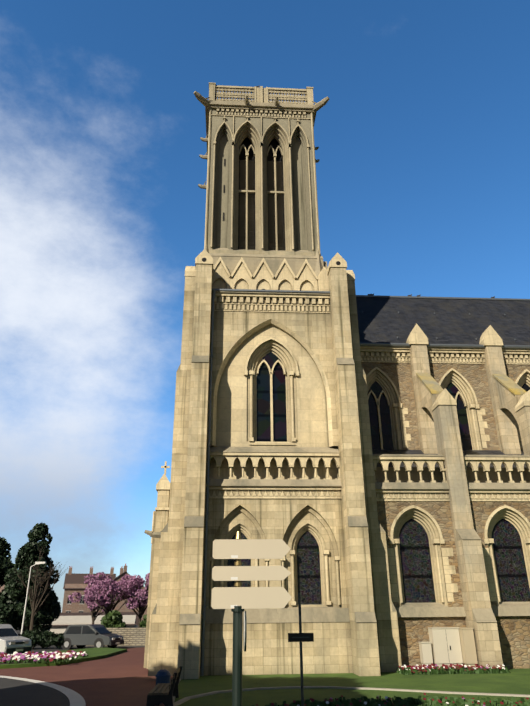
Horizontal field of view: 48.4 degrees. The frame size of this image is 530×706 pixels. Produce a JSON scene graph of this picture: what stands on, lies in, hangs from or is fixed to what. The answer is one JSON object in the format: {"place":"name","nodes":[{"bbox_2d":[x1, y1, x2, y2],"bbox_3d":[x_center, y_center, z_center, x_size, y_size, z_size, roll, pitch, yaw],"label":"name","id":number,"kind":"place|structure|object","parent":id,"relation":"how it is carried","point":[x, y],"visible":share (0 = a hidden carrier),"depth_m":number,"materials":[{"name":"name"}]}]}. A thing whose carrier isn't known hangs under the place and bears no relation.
{"place":"outdoors","nodes":[
{"label":"outdoors","id":0,"kind":"place"},
{"bbox_2d":[0,678,69,705],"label":"road","id":1,"kind":"structure","parent":0,"point":[13,692],"depth_m":15.76,"materials":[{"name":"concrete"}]},
{"bbox_2d":[0,676,85,705],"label":"curb","id":2,"kind":"structure","parent":1,"relation":"on","point":[75,698],"depth_m":16.42,"materials":[{"name":"grey concrete"}]},
{"bbox_2d":[0,647,126,668],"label":"grass","id":3,"kind":"structure","parent":0,"point":[98,653],"depth_m":27.90,"materials":[{"name":"green plant"}]},
{"label":"bed soil","id":4,"kind":"structure","parent":3,"relation":"on","visible":0},
{"bbox_2d":[0,650,88,663],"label":"flower bed","id":5,"kind":"object","parent":4,"relation":"on","point":[42,660],"depth_m":25.24,"materials":[{"name":"white plant"}]},
{"bbox_2d":[66,596,84,612],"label":"house window","id":6,"kind":"structure","parent":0,"point":[81,601],"depth_m":122.11,"materials":[{"name":"black glass"}]},
{"bbox_2d":[14,625,137,645],"bbox_3d":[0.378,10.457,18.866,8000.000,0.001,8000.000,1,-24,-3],"label":"ground","id":7,"kind":"structure","parent":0,"point":[18,632],"depth_m":75.25,"materials":[{"name":"grey asphalt"}]},
{"bbox_2d":[0,537,17,609],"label":"tree","id":8,"kind":"object","parent":7,"relation":"on","point":[5,560],"visible":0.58,"depth_m":50.41,"materials":[{"name":"green plant"}]},
{"bbox_2d":[21,565,34,633],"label":"lamp pole","id":9,"kind":"object","parent":7,"relation":"on","point":[26,601],"visible":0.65,"depth_m":41.82,"materials":[{"name":"grey metal"}]},
{"bbox_2d":[0,522,60,634],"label":"tree","id":10,"kind":"object","parent":7,"relation":"on","point":[49,610],"depth_m":47.91,"materials":[{"name":"green plant"}]},
{"bbox_2d":[12,545,67,629],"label":"tree","id":11,"kind":"object","parent":7,"relation":"on","point":[35,602],"visible":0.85,"depth_m":45.67,"materials":[{"name":"brown plant"}]},
{"bbox_2d":[20,630,73,648],"bbox_3d":[-14.203,17.851,36.681,5.228,1.205,2.354,1,-24,-3],"label":"hedge","id":12,"kind":"object","parent":7,"relation":"on","point":[42,640],"depth_m":36.35,"materials":[{"name":"green plant"}]},
{"bbox_2d":[4,646,144,654],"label":"parking","id":13,"kind":"structure","parent":7,"relation":"on","point":[41,649],"depth_m":37.16,"materials":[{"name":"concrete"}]},
{"bbox_2d":[0,624,31,652],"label":"car","id":14,"kind":"object","parent":13,"relation":"on","point":[5,641],"depth_m":30.25,"materials":[{"name":"white metal"}]},
{"bbox_2d":[5,634,31,652],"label":"car trim","id":15,"kind":"structure","parent":14,"relation":"attached to","point":[13,650],"depth_m":29.88,"materials":[{"name":"black plastic"}]},
{"bbox_2d":[10,641,28,651],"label":"car headlights","id":16,"kind":"object","parent":14,"relation":"attached to","point":[14,642],"visible":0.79,"depth_m":29.72,"materials":[{"name":"clear glass"}]},
{"bbox_2d":[58,624,123,645],"bbox_3d":[-10.722,17.393,36.404,3.710,1.150,1.580,-8,-25,17],"label":"car","id":17,"kind":"object","parent":13,"relation":"on","point":[83,639],"depth_m":35.88,"materials":[{"name":"grey metal"}]},
{"bbox_2d":[64,641,100,647],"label":"wheel hubcaps","id":18,"kind":"object","parent":17,"relation":"attached to","point":[66,644],"visible":0.5,"depth_m":35.76,"materials":[{"name":"silver metal"}]},
{"bbox_2d":[62,639,115,649],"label":"car tires","id":19,"kind":"object","parent":17,"relation":"attached to","point":[81,646],"visible":0.46,"depth_m":35.83,"materials":[{"name":"black rubber"}]},
{"bbox_2d":[57,631,123,649],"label":"car trim","id":20,"kind":"structure","parent":17,"relation":"attached to","point":[114,642],"depth_m":35.70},
{"bbox_2d":[62,584,92,612],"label":"house walls","id":21,"kind":"structure","parent":7,"relation":"on","point":[74,607],"depth_m":122.39,"materials":[{"name":"brown brick"}]},
{"bbox_2d":[63,573,115,589],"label":"house roof","id":22,"kind":"structure","parent":21,"relation":"on","point":[73,578],"depth_m":126.42,"materials":[{"name":"brown tile"}]},
{"bbox_2d":[68,568,113,574],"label":"house chimney","id":23,"kind":"object","parent":22,"relation":"on","point":[91,571],"visible":0.55,"depth_m":128.72,"materials":[{"name":"brown brick"}]},
{"bbox_2d":[50,615,135,633],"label":"house walls","id":24,"kind":"structure","parent":7,"relation":"on","point":[78,620],"depth_m":59.15,"materials":[{"name":"white paint"}]},
{"bbox_2d":[52,612,138,625],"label":"house roof","id":25,"kind":"structure","parent":24,"relation":"on","point":[103,613],"depth_m":61.05,"materials":[{"name":"grey tile"}]},
{"bbox_2d":[74,628,145,645],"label":"stone wall","id":26,"kind":"structure","parent":7,"relation":"on","point":[134,636],"depth_m":39.01,"materials":[{"name":"beige stone"}]},
{"bbox_2d":[100,610,126,627],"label":"shrub","id":27,"kind":"object","parent":7,"relation":"on","point":[112,619],"visible":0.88,"depth_m":41.29,"materials":[{"name":"green plant"}]},
{"bbox_2d":[96,572,146,620],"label":"house walls","id":28,"kind":"structure","parent":7,"relation":"on","point":[123,608],"depth_m":111.50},
{"bbox_2d":[139,614,146,627],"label":"shrub","id":29,"kind":"object","parent":7,"relation":"on","point":[142,624],"visible":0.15,"depth_m":41.41,"materials":[{"name":"green plant"}]},
{"bbox_2d":[0,647,172,705],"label":"red pavement","id":30,"kind":"structure","parent":0,"point":[123,679],"depth_m":20.01,"materials":[{"name":"red brick"}]},
{"bbox_2d":[155,669,170,702],"bbox_3d":[-2.517,8.187,14.523,0.384,0.700,0.390,1,-24,-3],"label":"bin","id":31,"kind":"object","parent":30,"relation":"on","point":[162,675],"visible":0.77,"depth_m":14.47,"materials":[{"name":"blue plastic"}]},
{"bbox_2d":[146,666,182,705],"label":"bench frame","id":32,"kind":"object","parent":30,"relation":"on","point":[156,700],"visible":0.79,"depth_m":12.47,"materials":[{"name":"black metal"}]},
{"bbox_2d":[148,667,179,694],"bbox_3d":[-2.250,7.405,13.352,0.525,0.385,1.900,1,-24,-3],"label":"bench","id":33,"kind":"object","parent":32,"relation":"on","point":[161,688],"visible":0.79,"depth_m":12.91,"materials":[{"name":"brown wood"}]},
{"bbox_2d":[173,678,529,705],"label":"kerbs","id":34,"kind":"structure","parent":30,"relation":"on","point":[180,701],"depth_m":14.47,"materials":[{"name":"concrete"}]},
{"bbox_2d":[68,574,118,623],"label":"pink tree","id":35,"kind":"object","parent":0,"point":[93,582],"depth_m":45.98,"materials":[{"name":"pink plant"}]},
{"bbox_2d":[83,572,136,614],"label":"pink tree","id":36,"kind":"object","parent":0,"point":[127,587],"depth_m":43.67,"materials":[{"name":"pink plant"}]},
{"bbox_2d":[120,566,126,573],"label":"house chimney","id":37,"kind":"object","parent":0,"point":[122,570],"visible":0.36,"depth_m":114.40,"materials":[{"name":"brick"}]},
{"bbox_2d":[112,573,149,627],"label":"pink tree","id":38,"kind":"object","parent":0,"point":[139,580],"depth_m":44.00,"materials":[{"name":"pink plant"}]},
{"bbox_2d":[231,555,244,647],"bbox_3d":[-0.319,2.884,6.825,0.160,1.020,0.420,1,-24,-3],"label":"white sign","id":39,"kind":"object","parent":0,"point":[234,578],"visible":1,"depth_m":6.82,"materials":[{"name":"white metal"}]},
{"bbox_2d":[0,0,529,612],"label":"sky","id":40,"kind":"structure","parent":0,"point":[422,133],"materials":[{"name":"blue"}]},
{"bbox_2d":[202,137,340,289],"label":"dark tower","id":41,"kind":"structure","parent":0,"point":[247,143],"depth_m":29.43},
{"bbox_2d":[174,668,529,705],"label":"lawn","id":42,"kind":"structure","parent":0,"point":[515,681],"depth_m":15.69,"materials":[{"name":"green plant"}]},
{"bbox_2d":[231,606,243,705],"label":"sign pole","id":43,"kind":"object","parent":42,"relation":"on","point":[237,611],"visible":0.9,"depth_m":6.56,"materials":[{"name":"metal"}]},
{"bbox_2d":[234,531,241,586],"bbox_3d":[-0.317,2.539,6.971,0.100,0.830,0.100,1,-24,-3],"label":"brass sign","id":44,"kind":"object","parent":43,"relation":"attached to","point":[238,562],"visible":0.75,"depth_m":6.97,"materials":[{"name":"gold metal"}]},
{"bbox_2d":[244,611,246,650],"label":"sign backs","id":45,"kind":"object","parent":43,"relation":"attached to","point":[245,631],"visible":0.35,"depth_m":6.53,"materials":[{"name":"beige metal"}]},
{"bbox_2d":[211,539,291,608],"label":"sign arrows","id":46,"kind":"object","parent":43,"relation":"attached to","point":[252,597],"visible":1,"depth_m":6.90},
{"bbox_2d":[144,109,401,678],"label":"church tower","id":47,"kind":"structure","parent":42,"relation":"on","point":[175,591],"depth_m":21.00,"materials":[{"name":"beige stone"}]},
{"bbox_2d":[151,82,354,605],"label":"tower trim","id":48,"kind":"structure","parent":47,"relation":"attached to","point":[308,409],"depth_m":23.72,"materials":[{"name":"beige stone"}]},
{"bbox_2d":[239,160,283,249],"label":"louvers","id":49,"kind":"object","parent":47,"relation":"in","point":[242,218],"visible":0.79,"depth_m":28.01,"materials":[{"name":"brown wood"}]},
{"bbox_2d":[200,289,329,675],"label":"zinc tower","id":50,"kind":"structure","parent":47,"relation":"attached to","point":[206,503],"depth_m":21.48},
{"bbox_2d":[144,91,396,624],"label":"tower ledges","id":51,"kind":"object","parent":47,"relation":"attached to","point":[316,262],"visible":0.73,"depth_m":21.45,"materials":[{"name":"beige stone"}]},
{"bbox_2d":[257,352,286,441],"bbox_3d":[0.249,1.708,23.317,1.160,3.840,0.001,1,-24,-3],"label":"stained glass window","id":52,"kind":"structure","parent":47,"relation":"on","point":[279,407],"depth_m":23.21,"materials":[{"name":"black glass"}]},
{"bbox_2d":[227,531,321,604],"bbox_3d":[0.317,7.505,20.663,3.260,2.470,0.001,1,-24,-3],"label":"arched window","id":53,"kind":"structure","parent":47,"relation":"attached to","point":[308,571],"depth_m":20.67,"materials":[{"name":"black glass"}]},
{"bbox_2d":[361,362,529,668],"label":"wall","id":54,"kind":"structure","parent":42,"relation":"on","point":[514,635],"depth_m":21.80,"materials":[{"name":"brown stone"}]},
{"bbox_2d":[418,627,462,666],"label":"cabinets","id":55,"kind":"object","parent":54,"relation":"attached to","point":[435,650],"visible":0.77,"depth_m":19.64,"materials":[{"name":"white metal"}]},
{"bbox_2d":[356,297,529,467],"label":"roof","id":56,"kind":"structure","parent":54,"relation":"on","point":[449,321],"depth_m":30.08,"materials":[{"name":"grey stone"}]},
{"bbox_2d":[356,295,529,348],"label":"roof trim","id":57,"kind":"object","parent":56,"relation":"on","point":[448,345],"visible":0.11,"depth_m":27.27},
{"bbox_2d":[360,323,529,605],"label":"stone trim","id":58,"kind":"structure","parent":54,"relation":"attached to","point":[517,519],"depth_m":22.55,"materials":[{"name":"beige stone"}]},
{"bbox_2d":[367,381,529,449],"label":"upper windows","id":59,"kind":"structure","parent":54,"relation":"attached to","point":[376,388],"depth_m":26.19,"materials":[{"name":"black glass"}]},
{"bbox_2d":[373,454,529,621],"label":"nave ledge","id":60,"kind":"object","parent":54,"relation":"attached to","point":[435,609],"visible":0.48,"depth_m":22.12,"materials":[{"name":"beige stone"}]},
{"bbox_2d":[399,519,529,602],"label":"arched windows","id":61,"kind":"structure","parent":54,"relation":"attached to","point":[417,575],"depth_m":21.45,"materials":[{"name":"black glass"}]},
{"bbox_2d":[396,663,510,674],"bbox_3d":[5.987,10.136,18.957,3.512,0.233,1.262,1,-24,-3],"label":"flower bed","id":62,"kind":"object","parent":42,"relation":"on","point":[450,670],"depth_m":18.56,"materials":[{"name":"plant"}]},
{"bbox_2d":[410,344,529,666],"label":"nave piers","id":63,"kind":"structure","parent":42,"relation":"on","point":[438,429],"depth_m":22.92,"materials":[{"name":"beige stone"}]},
{"bbox_2d":[416,373,525,394],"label":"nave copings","id":64,"kind":"object","parent":63,"relation":"on","point":[430,383],"visible":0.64,"depth_m":25.29,"materials":[{"name":"beige stone"}]},
{"bbox_2d":[459,627,477,666],"bbox_3d":[6.729,9.834,19.714,0.390,1.180,0.740,1,-24,-3],"label":"beige cabinet","id":65,"kind":"object","parent":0,"point":[468,647],"visible":0.71,"depth_m":19.45,"materials":[{"name":"beige metal"}]},
{"label":"bed soil","id":66,"kind":"structure","parent":0,"visible":0},
{"bbox_2d":[292,593,309,705],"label":"pole","id":67,"kind":"object","parent":66,"relation":"on","point":[301,653],"visible":1,"depth_m":10.23,"materials":[{"name":"grey metal"}]},
{"bbox_2d":[288,633,313,641],"bbox_3d":[0.627,4.973,10.312,0.450,0.140,0.012,1,-24,-3],"label":"small sign","id":68,"kind":"object","parent":67,"relation":"attached to","point":[291,635],"visible":1,"depth_m":10.30,"materials":[{"name":"black metal"}]},
{"bbox_2d":[252,693,529,705],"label":"hedge","id":69,"kind":"object","parent":66,"relation":"on","point":[410,701],"depth_m":12.05,"materials":[{"name":"green plant"}]}
]}

